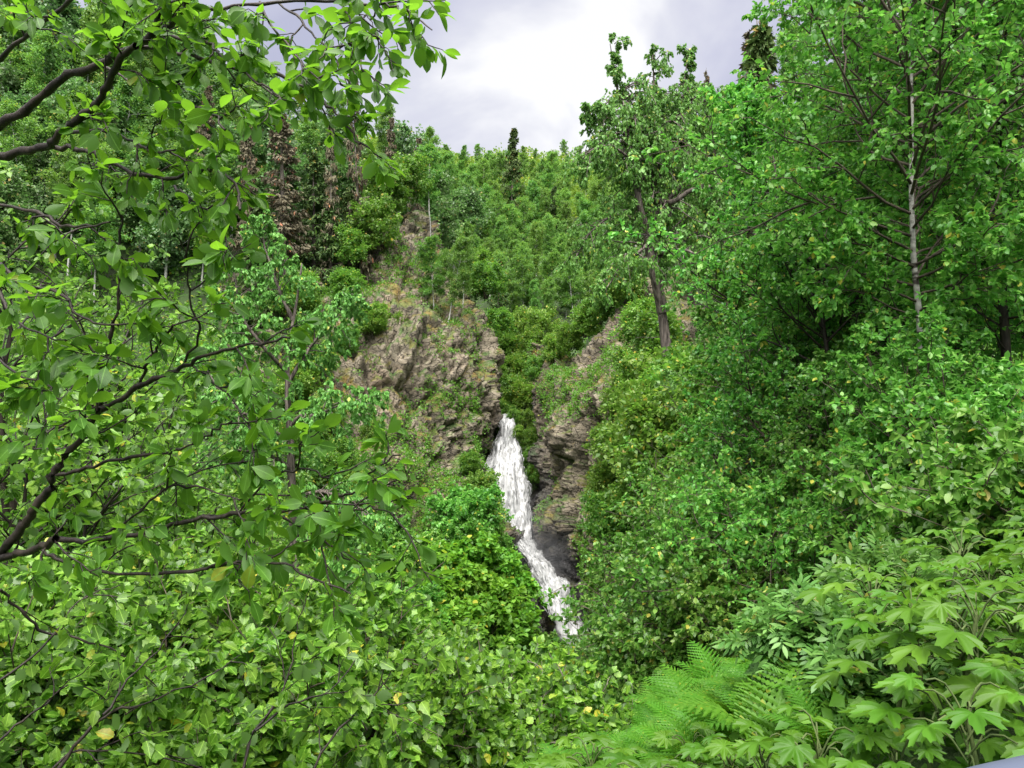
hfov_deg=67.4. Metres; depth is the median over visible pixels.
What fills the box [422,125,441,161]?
aspen tree
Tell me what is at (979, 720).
devils club
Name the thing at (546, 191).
aspen tree
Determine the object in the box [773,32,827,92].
poplar tree
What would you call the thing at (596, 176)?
aspen tree
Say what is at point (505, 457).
waterfall
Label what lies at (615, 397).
alder bush
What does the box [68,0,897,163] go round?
sky
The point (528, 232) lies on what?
aspen tree
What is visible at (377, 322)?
alder bush
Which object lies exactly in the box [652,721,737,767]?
devils club
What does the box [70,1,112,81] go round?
aspen tree
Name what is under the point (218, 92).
aspen tree
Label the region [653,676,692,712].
fern
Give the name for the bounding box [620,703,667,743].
fern
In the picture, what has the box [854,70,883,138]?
poplar tree
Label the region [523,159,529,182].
aspen tree
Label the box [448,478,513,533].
salmonberry bush
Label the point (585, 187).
aspen tree
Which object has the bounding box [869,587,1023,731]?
devils club
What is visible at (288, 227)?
dead spruce
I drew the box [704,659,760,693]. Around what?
fern
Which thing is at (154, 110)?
aspen tree
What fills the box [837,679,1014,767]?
devils club
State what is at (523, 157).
aspen tree
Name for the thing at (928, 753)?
devils club
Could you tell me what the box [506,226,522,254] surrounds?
aspen tree
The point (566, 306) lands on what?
aspen tree
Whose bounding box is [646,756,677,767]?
devils club
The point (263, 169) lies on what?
aspen tree
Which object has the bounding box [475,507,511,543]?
salmonberry bush
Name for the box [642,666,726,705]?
fern
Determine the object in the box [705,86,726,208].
aspen tree
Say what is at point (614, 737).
fern
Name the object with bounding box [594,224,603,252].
aspen tree
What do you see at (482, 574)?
thimbleberry bush
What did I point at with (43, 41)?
aspen tree
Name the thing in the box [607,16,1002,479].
birch tree
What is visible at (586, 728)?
fern
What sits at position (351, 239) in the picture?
alder bush
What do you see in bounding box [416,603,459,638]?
thimbleberry bush
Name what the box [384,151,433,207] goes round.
alder bush
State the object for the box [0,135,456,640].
leaning tree
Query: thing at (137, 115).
aspen tree
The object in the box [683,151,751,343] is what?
tree
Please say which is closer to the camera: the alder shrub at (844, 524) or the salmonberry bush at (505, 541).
the alder shrub at (844, 524)
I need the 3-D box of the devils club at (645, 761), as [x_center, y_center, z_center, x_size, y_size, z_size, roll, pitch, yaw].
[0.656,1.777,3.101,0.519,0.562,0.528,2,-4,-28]
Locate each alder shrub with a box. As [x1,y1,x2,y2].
[0,523,236,767]
[0,573,453,767]
[0,581,162,746]
[0,637,289,767]
[3,510,443,757]
[110,604,451,767]
[122,549,491,767]
[354,618,588,767]
[413,614,595,767]
[488,634,648,760]
[534,459,798,672]
[543,646,625,713]
[548,537,640,673]
[569,578,658,681]
[581,384,798,601]
[588,596,733,716]
[598,445,733,585]
[609,430,866,637]
[623,457,701,599]
[637,525,835,670]
[651,302,865,569]
[678,383,746,471]
[706,411,890,555]
[713,321,902,482]
[738,347,918,551]
[773,460,983,567]
[784,301,1015,569]
[785,345,1023,553]
[816,405,1023,578]
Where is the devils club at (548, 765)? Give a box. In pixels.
[542,763,556,767]
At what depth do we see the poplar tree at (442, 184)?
117.02 m
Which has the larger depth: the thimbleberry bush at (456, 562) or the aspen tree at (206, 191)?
the aspen tree at (206, 191)
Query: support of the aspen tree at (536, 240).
on the terrain
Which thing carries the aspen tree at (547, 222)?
on the terrain
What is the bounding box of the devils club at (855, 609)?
[809,580,921,640]
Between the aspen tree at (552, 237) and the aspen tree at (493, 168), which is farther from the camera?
the aspen tree at (493, 168)
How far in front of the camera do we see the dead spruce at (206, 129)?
67.46 m
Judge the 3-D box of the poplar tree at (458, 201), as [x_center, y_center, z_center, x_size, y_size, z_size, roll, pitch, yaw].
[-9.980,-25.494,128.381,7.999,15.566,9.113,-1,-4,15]
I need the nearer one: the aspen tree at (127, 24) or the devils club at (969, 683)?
the devils club at (969, 683)
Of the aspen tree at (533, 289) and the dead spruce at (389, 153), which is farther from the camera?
the aspen tree at (533, 289)
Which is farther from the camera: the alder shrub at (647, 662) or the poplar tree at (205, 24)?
the poplar tree at (205, 24)
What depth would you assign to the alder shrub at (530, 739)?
4.93 m
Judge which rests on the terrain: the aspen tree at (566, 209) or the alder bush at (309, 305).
the aspen tree at (566, 209)
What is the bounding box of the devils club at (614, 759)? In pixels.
[590,752,699,767]
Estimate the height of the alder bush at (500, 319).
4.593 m
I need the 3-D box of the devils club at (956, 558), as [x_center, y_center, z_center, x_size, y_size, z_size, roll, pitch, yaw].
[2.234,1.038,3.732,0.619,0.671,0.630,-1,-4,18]
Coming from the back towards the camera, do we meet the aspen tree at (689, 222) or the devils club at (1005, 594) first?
the aspen tree at (689, 222)
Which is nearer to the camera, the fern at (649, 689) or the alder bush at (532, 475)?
the fern at (649, 689)
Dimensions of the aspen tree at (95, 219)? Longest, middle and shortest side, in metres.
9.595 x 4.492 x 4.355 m
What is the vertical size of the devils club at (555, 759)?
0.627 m
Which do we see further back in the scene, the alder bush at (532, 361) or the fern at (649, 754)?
the alder bush at (532, 361)
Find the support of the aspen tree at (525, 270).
on the terrain
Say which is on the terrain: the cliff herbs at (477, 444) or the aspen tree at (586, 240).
the aspen tree at (586, 240)
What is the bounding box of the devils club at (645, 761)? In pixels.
[635,748,729,767]
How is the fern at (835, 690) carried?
on the terrain
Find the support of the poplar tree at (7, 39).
on the terrain
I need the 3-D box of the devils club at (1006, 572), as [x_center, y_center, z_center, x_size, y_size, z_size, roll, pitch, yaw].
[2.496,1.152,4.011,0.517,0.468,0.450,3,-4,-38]
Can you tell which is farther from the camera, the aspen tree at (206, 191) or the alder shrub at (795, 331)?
the aspen tree at (206, 191)
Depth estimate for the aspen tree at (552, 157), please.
169.61 m
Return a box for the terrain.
[0,0,1023,767]
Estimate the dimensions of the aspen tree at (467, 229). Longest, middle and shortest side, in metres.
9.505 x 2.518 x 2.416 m
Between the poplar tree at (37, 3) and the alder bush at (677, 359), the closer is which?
the alder bush at (677, 359)
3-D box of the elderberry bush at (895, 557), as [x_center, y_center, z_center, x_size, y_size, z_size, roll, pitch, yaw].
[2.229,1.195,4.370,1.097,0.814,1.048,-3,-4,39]
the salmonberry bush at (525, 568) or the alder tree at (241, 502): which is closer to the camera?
the alder tree at (241, 502)
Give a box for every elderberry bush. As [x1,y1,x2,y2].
[710,572,961,730]
[806,520,1001,634]
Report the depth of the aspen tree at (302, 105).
89.33 m
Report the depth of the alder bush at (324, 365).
55.92 m
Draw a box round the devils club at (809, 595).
[793,563,953,701]
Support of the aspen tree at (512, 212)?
on the terrain
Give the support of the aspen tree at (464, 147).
on the terrain
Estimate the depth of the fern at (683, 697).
3.69 m
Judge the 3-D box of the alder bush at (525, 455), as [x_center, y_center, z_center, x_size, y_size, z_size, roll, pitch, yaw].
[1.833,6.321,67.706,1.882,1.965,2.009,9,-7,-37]
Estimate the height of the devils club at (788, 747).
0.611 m
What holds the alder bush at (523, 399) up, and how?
on the cliff at (557, 449)
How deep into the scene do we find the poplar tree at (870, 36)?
69.84 m
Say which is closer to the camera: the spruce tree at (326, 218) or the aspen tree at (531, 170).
the spruce tree at (326, 218)
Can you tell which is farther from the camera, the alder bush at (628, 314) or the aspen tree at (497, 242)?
the aspen tree at (497, 242)
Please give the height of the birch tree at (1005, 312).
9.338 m
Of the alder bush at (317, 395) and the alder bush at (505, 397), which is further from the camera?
the alder bush at (505, 397)
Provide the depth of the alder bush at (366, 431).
53.48 m
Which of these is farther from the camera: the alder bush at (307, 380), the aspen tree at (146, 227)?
the aspen tree at (146, 227)
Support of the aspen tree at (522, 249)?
on the terrain
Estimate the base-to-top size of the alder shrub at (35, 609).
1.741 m
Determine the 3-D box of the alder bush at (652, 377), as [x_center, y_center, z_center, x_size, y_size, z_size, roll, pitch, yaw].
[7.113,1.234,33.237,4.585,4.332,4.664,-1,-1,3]
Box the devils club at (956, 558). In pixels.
[898,527,1023,619]
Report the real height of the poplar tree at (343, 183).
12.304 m
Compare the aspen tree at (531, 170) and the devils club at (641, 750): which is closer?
the devils club at (641, 750)
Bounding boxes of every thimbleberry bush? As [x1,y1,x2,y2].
[403,566,470,604]
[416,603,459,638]
[417,539,476,575]
[435,593,487,637]
[439,562,514,603]
[447,528,520,574]
[453,590,528,655]
[470,570,531,635]
[489,602,544,654]
[493,546,530,586]
[508,570,553,621]
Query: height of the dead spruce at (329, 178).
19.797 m
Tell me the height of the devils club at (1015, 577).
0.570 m
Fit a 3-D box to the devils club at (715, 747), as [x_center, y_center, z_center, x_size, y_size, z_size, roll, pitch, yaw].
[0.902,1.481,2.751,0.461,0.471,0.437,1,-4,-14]
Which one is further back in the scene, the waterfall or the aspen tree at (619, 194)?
the aspen tree at (619, 194)
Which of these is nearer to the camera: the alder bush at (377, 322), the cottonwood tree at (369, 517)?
the cottonwood tree at (369, 517)
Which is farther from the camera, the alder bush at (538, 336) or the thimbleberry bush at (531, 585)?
the alder bush at (538, 336)
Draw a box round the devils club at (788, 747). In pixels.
[732,704,897,767]
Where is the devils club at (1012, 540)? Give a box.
[981,521,1023,557]
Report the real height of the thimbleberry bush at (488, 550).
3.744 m
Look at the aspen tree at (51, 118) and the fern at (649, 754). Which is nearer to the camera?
the fern at (649, 754)
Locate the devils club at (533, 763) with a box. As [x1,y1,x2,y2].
[515,761,562,767]
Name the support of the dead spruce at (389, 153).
on the terrain
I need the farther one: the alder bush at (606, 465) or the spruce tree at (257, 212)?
the spruce tree at (257, 212)
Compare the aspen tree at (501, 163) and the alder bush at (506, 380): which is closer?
the alder bush at (506, 380)
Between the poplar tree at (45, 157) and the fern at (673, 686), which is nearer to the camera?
the fern at (673, 686)
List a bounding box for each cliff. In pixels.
[219,209,560,646]
[520,256,769,631]
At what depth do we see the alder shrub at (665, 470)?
14.59 m
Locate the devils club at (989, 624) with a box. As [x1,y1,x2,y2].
[934,606,1023,719]
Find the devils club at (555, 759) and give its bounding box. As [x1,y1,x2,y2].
[532,732,637,767]
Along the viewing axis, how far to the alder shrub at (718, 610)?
7.79 m
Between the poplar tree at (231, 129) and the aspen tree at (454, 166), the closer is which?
the poplar tree at (231, 129)
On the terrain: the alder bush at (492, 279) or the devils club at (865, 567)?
the devils club at (865, 567)
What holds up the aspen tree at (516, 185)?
on the terrain
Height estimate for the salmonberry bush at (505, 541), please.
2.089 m
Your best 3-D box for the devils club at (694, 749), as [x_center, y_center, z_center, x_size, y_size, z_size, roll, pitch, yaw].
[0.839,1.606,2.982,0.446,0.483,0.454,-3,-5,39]
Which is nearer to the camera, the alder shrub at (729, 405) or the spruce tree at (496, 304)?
the alder shrub at (729, 405)
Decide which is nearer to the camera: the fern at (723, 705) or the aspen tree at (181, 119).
the fern at (723, 705)
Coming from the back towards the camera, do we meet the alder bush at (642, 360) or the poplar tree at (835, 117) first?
the poplar tree at (835, 117)
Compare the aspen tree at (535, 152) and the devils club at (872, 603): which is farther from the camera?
the aspen tree at (535, 152)
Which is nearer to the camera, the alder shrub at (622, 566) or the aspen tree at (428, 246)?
the alder shrub at (622, 566)
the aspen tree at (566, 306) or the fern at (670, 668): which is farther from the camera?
the aspen tree at (566, 306)
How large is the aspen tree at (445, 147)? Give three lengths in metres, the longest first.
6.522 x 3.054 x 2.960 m
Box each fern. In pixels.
[518,742,622,767]
[537,742,604,767]
[544,705,640,742]
[576,740,699,767]
[587,730,625,748]
[595,730,623,740]
[614,735,664,752]
[617,704,658,738]
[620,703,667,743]
[621,668,741,725]
[622,737,647,751]
[625,713,676,749]
[627,699,724,752]
[628,701,654,732]
[633,681,652,704]
[637,713,730,763]
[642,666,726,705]
[643,685,663,696]
[646,697,710,737]
[652,677,720,708]
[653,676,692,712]
[660,663,681,680]
[660,666,722,692]
[661,751,701,767]
[663,661,872,767]
[668,680,798,745]
[675,640,751,687]
[676,677,756,730]
[687,709,728,736]
[691,658,747,669]
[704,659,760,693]
[706,687,813,751]
[719,657,743,675]
[722,663,774,705]
[757,685,904,755]
[762,655,931,719]
[805,680,877,725]
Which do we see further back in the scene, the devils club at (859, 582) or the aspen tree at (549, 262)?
the aspen tree at (549, 262)
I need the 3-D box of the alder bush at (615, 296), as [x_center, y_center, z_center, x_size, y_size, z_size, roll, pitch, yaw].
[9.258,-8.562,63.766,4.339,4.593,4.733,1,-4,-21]
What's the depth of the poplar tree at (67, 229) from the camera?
59.37 m
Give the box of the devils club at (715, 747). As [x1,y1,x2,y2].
[700,718,808,767]
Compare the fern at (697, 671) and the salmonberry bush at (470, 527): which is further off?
the salmonberry bush at (470, 527)
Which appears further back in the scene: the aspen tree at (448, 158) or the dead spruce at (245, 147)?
the aspen tree at (448, 158)
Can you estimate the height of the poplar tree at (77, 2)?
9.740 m
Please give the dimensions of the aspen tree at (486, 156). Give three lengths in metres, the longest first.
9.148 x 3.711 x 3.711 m
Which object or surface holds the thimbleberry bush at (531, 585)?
on the cliff at (401, 354)
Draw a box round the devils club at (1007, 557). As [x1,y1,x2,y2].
[974,530,1023,590]
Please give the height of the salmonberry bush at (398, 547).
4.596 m
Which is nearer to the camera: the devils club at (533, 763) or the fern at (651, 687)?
the devils club at (533, 763)
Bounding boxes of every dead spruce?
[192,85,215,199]
[219,125,259,298]
[258,114,324,286]
[319,127,345,289]
[343,69,375,283]
[383,116,399,235]
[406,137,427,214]
[701,68,709,155]
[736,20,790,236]
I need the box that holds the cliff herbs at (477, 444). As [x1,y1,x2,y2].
[203,219,703,642]
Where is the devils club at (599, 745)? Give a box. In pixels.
[572,732,639,765]
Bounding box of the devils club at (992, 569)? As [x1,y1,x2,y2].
[960,552,1023,585]
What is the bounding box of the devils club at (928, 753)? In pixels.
[803,727,964,767]
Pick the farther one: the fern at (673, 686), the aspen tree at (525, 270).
the aspen tree at (525, 270)
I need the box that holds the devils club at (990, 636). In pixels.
[947,595,1023,664]
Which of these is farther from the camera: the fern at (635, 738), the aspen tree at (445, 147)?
the aspen tree at (445, 147)
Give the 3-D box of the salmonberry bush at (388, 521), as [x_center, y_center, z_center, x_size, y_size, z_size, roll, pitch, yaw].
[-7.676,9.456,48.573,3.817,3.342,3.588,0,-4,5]
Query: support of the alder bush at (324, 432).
on the cliff at (401, 354)
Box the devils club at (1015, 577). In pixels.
[908,560,1023,641]
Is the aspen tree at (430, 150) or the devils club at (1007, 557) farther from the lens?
the aspen tree at (430, 150)
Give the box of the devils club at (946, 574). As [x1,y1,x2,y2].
[928,571,1019,603]
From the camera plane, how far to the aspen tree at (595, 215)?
135.12 m
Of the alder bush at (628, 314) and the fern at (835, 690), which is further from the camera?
the alder bush at (628, 314)
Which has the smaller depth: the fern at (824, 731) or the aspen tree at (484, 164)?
the fern at (824, 731)
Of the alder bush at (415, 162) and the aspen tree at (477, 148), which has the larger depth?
the aspen tree at (477, 148)
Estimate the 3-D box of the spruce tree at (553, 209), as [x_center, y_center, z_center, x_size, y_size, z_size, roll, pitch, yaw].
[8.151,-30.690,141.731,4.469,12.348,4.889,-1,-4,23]
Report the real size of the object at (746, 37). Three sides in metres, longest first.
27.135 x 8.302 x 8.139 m
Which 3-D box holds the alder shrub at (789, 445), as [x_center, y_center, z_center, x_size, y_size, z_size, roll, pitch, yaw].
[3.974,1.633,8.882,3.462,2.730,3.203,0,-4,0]
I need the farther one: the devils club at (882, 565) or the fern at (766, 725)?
the devils club at (882, 565)
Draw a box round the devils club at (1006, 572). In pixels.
[958,564,1023,587]
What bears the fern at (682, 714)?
on the terrain
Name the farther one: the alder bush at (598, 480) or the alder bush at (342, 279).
the alder bush at (342, 279)
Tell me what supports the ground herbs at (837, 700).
on the terrain
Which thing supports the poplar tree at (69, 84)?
on the terrain
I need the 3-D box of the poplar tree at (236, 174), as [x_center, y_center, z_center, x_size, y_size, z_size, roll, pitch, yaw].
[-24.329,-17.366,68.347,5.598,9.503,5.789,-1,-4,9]
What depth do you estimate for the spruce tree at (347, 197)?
68.20 m
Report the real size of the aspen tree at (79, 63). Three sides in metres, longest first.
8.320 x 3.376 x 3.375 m
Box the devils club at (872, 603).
[827,585,997,717]
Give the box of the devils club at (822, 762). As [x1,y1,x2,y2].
[807,756,846,767]
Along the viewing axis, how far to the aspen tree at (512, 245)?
113.37 m
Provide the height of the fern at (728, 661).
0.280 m
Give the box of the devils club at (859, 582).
[848,567,928,605]
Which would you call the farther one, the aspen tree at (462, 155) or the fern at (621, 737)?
the aspen tree at (462, 155)
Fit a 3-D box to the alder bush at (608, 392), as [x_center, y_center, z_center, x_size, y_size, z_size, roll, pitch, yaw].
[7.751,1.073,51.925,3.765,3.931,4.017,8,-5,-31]
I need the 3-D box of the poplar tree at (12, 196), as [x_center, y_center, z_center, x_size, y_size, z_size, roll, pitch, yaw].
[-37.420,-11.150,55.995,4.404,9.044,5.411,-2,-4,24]
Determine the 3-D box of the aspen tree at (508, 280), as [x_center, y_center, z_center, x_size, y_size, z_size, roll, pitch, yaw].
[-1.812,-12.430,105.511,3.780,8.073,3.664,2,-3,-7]
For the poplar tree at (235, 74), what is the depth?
74.47 m
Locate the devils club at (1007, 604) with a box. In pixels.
[933,590,1018,632]
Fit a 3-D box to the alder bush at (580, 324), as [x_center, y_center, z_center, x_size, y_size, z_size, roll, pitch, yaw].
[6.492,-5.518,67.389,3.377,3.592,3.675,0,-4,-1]
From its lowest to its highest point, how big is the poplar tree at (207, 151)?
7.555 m
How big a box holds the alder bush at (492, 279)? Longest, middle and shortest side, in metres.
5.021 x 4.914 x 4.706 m
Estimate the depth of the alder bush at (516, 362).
79.22 m
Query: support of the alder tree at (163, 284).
on the terrain
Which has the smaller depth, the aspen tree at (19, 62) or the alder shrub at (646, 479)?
the alder shrub at (646, 479)
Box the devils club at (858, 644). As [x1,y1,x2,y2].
[809,621,972,767]
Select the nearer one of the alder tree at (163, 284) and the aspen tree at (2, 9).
the alder tree at (163, 284)
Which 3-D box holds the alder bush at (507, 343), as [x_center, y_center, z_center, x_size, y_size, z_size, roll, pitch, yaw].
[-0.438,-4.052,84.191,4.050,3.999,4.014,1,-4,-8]
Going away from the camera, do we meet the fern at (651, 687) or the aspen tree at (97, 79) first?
the fern at (651, 687)
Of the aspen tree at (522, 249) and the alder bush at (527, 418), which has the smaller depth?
the alder bush at (527, 418)
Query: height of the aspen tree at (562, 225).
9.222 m
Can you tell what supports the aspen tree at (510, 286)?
on the terrain
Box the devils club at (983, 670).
[957,639,1023,685]
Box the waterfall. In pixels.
[483,413,588,647]
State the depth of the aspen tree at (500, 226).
122.06 m
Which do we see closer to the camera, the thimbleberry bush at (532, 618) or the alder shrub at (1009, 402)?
the alder shrub at (1009, 402)
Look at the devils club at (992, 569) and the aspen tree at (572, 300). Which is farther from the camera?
the aspen tree at (572, 300)
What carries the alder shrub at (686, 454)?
on the terrain
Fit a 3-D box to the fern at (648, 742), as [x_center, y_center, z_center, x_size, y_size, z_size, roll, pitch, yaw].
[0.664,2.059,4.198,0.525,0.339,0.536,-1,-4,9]
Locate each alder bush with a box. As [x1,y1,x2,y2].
[268,267,324,316]
[269,354,324,403]
[274,407,331,460]
[279,313,323,353]
[295,450,346,501]
[307,339,340,375]
[310,390,349,430]
[321,264,367,304]
[324,433,362,473]
[329,221,370,265]
[332,325,362,353]
[341,468,378,506]
[345,192,404,250]
[352,156,413,214]
[352,299,391,336]
[358,418,387,439]
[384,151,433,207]
[386,309,408,321]
[454,449,481,474]
[459,258,507,303]
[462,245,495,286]
[462,468,503,495]
[485,304,519,333]
[495,330,521,355]
[498,356,510,382]
[499,350,528,382]
[499,371,528,404]
[499,384,511,405]
[499,400,516,413]
[506,408,522,424]
[509,305,532,341]
[509,378,535,410]
[510,327,545,353]
[512,424,524,438]
[515,407,534,430]
[518,426,538,446]
[522,353,544,381]
[522,444,533,465]
[523,463,539,483]
[524,305,562,335]
[537,331,572,362]
[552,319,585,353]
[566,304,603,341]
[578,290,614,326]
[578,484,640,553]
[581,419,613,459]
[583,459,617,500]
[590,271,620,311]
[591,256,648,305]
[592,420,622,481]
[595,370,709,474]
[597,364,669,466]
[597,456,662,524]
[598,373,628,425]
[605,293,655,345]
[607,344,647,400]
[623,343,693,383]
[627,302,692,354]
[629,363,678,390]
[652,336,734,436]
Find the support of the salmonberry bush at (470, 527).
on the cliff at (401, 354)
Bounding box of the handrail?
[967,755,1023,767]
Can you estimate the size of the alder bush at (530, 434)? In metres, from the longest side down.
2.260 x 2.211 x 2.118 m
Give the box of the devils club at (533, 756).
[524,752,573,765]
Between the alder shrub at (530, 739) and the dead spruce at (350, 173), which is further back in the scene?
the dead spruce at (350, 173)
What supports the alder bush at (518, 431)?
on the cliff at (557, 449)
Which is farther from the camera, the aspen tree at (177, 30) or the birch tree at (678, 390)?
the aspen tree at (177, 30)
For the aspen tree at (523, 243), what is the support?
on the terrain
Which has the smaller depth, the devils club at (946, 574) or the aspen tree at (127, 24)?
the devils club at (946, 574)
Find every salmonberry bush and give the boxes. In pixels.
[360,525,444,590]
[373,509,414,552]
[391,580,451,620]
[404,522,448,546]
[421,486,493,542]
[439,514,494,561]
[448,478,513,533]
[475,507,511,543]
[498,532,517,551]
[519,563,532,577]
[522,628,564,656]
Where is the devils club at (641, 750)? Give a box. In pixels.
[593,746,647,761]
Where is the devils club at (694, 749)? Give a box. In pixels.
[677,733,780,767]
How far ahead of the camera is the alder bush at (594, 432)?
51.61 m
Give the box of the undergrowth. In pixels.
[0,3,1023,672]
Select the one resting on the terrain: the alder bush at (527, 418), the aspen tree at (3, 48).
the aspen tree at (3, 48)
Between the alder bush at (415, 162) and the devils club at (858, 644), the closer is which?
the devils club at (858, 644)
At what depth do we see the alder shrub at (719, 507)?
8.02 m
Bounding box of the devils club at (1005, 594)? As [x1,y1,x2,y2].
[987,583,1023,608]
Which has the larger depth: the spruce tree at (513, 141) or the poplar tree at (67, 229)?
the spruce tree at (513, 141)
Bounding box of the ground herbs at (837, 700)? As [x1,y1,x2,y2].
[449,549,1023,767]
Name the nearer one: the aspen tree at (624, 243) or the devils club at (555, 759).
the devils club at (555, 759)
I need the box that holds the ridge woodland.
[235,111,704,222]
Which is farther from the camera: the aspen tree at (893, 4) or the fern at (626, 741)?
the aspen tree at (893, 4)
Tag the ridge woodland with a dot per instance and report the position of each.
(575, 189)
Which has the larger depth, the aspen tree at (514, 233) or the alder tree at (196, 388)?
the aspen tree at (514, 233)
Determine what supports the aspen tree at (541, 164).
on the terrain
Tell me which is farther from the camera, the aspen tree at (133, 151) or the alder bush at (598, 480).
the aspen tree at (133, 151)
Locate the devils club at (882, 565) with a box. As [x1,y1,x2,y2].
[864,561,950,593]
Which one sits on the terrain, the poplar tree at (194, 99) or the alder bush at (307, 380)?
the poplar tree at (194, 99)
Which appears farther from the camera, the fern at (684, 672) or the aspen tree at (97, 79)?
the aspen tree at (97, 79)
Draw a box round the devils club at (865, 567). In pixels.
[813,550,887,587]
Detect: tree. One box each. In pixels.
[0,0,460,295]
[0,5,14,62]
[0,9,34,96]
[0,11,34,71]
[0,61,27,148]
[0,87,48,179]
[0,95,42,191]
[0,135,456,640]
[0,143,244,579]
[0,160,43,268]
[0,178,46,269]
[0,353,196,615]
[0,445,232,582]
[1,0,42,14]
[4,0,85,70]
[10,15,35,95]
[18,139,66,257]
[20,27,80,134]
[25,141,108,266]
[30,1,78,34]
[33,98,96,231]
[33,134,90,275]
[34,67,112,181]
[37,22,89,93]
[51,373,230,558]
[59,108,122,254]
[60,85,108,141]
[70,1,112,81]
[70,181,131,301]
[71,34,108,87]
[74,36,112,91]
[93,76,155,204]
[96,99,133,193]
[107,7,147,100]
[109,135,179,262]
[114,96,143,147]
[115,130,162,209]
[125,443,303,587]
[126,0,167,72]
[128,14,160,92]
[128,21,156,78]
[130,98,183,169]
[130,182,200,291]
[132,117,165,214]
[138,172,175,294]
[143,171,206,260]
[153,41,215,113]
[163,0,199,73]
[163,112,187,158]
[163,129,202,247]
[175,209,393,608]
[176,11,220,97]
[182,85,221,151]
[182,165,229,286]
[192,119,266,200]
[194,146,214,198]
[200,64,236,134]
[202,151,241,236]
[207,48,283,140]
[218,136,263,236]
[225,81,262,136]
[225,191,288,340]
[233,97,303,191]
[240,158,267,234]
[254,136,323,233]
[257,76,299,162]
[265,66,298,114]
[288,63,324,132]
[291,151,329,277]
[295,120,325,185]
[300,115,366,218]
[310,203,348,297]
[322,128,366,218]
[326,90,348,121]
[335,185,368,286]
[360,140,380,189]
[373,102,395,158]
[375,120,429,208]
[394,159,446,227]
[412,233,453,308]
[415,143,447,236]
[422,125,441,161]
[424,171,462,249]
[435,149,452,163]
[437,235,479,323]
[438,182,478,273]
[440,152,461,189]
[441,144,449,150]
[451,164,459,187]
[452,220,479,305]
[455,181,471,198]
[455,184,495,241]
[456,160,466,170]
[457,151,469,167]
[458,170,478,188]
[460,145,469,156]
[460,162,482,188]
[460,173,474,186]
[471,233,482,250]
[474,144,482,162]
[476,158,491,192]
[478,183,494,218]
[478,219,496,246]
[481,237,494,295]
[483,153,491,171]
[484,190,505,233]
[484,259,511,323]
[486,178,509,219]
[487,154,497,180]
[489,267,509,304]
[491,152,506,186]
[491,250,506,295]
[492,219,510,255]
[493,238,507,264]
[494,203,523,247]
[494,251,508,275]
[497,127,525,228]
[503,253,535,307]
[505,195,537,242]
[505,238,518,282]
[505,282,522,314]
[506,164,523,203]
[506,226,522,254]
[509,240,533,281]
[512,182,528,229]
[515,245,535,308]
[518,153,529,171]
[522,219,543,258]
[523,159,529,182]
[523,182,544,222]
[524,178,542,221]
[524,180,541,246]
[525,159,539,180]
[525,220,545,275]
[526,278,544,311]
[528,254,543,290]
[533,148,538,160]
[535,158,547,180]
[536,251,567,302]
[538,171,559,210]
[539,162,561,186]
[539,217,556,256]
[540,196,551,219]
[541,187,550,212]
[541,212,559,255]
[541,277,557,308]
[547,150,563,186]
[547,185,564,234]
[552,232,569,267]
[553,32,767,487]
[553,176,565,200]
[553,187,573,223]
[557,161,569,183]
[557,200,572,232]
[557,220,567,244]
[557,239,573,266]
[557,252,586,315]
[558,277,576,315]
[559,139,568,155]
[563,169,574,191]
[569,231,584,301]
[569,267,585,305]
[574,192,584,216]
[575,197,600,238]
[576,171,588,190]
[577,254,595,300]
[581,232,589,281]
[587,178,612,207]
[588,169,611,207]
[589,208,603,236]
[590,253,603,283]
[592,211,607,238]
[594,192,607,216]
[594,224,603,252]
[595,238,622,273]
[602,201,616,242]
[604,167,615,192]
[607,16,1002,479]
[611,184,620,198]
[613,192,624,229]
[615,233,631,257]
[629,0,1023,380]
[632,288,861,523]
[654,298,734,466]
[661,102,1020,466]
[664,239,874,469]
[682,164,707,227]
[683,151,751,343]
[704,110,731,204]
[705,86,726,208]
[718,22,789,275]
[753,0,1023,390]
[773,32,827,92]
[775,21,813,101]
[785,107,804,154]
[788,0,1023,397]
[817,96,856,143]
[836,0,900,89]
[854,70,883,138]
[886,0,906,61]
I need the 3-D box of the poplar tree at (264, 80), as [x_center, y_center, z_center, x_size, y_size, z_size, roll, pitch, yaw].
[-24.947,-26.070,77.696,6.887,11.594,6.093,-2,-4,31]
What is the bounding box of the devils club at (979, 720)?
[847,672,1023,766]
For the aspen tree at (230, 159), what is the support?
on the terrain
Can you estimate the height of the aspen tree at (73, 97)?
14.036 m
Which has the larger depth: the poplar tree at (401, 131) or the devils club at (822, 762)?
the poplar tree at (401, 131)
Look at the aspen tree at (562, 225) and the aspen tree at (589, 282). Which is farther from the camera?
the aspen tree at (562, 225)
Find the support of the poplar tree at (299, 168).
on the terrain
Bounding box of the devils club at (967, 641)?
[877,578,1023,759]
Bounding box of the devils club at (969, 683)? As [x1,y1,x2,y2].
[939,653,1023,758]
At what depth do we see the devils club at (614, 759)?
2.77 m
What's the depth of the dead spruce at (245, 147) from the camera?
62.55 m
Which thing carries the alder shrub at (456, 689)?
on the terrain
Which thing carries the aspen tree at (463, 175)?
on the terrain
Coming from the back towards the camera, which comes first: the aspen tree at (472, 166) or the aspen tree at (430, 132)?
the aspen tree at (430, 132)
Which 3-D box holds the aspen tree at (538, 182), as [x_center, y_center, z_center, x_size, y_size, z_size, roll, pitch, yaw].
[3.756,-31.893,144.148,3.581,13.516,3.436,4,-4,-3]
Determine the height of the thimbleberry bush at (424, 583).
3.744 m
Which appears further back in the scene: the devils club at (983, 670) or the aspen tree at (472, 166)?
the aspen tree at (472, 166)
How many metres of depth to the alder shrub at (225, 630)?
4.13 m
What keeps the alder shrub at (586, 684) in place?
on the terrain

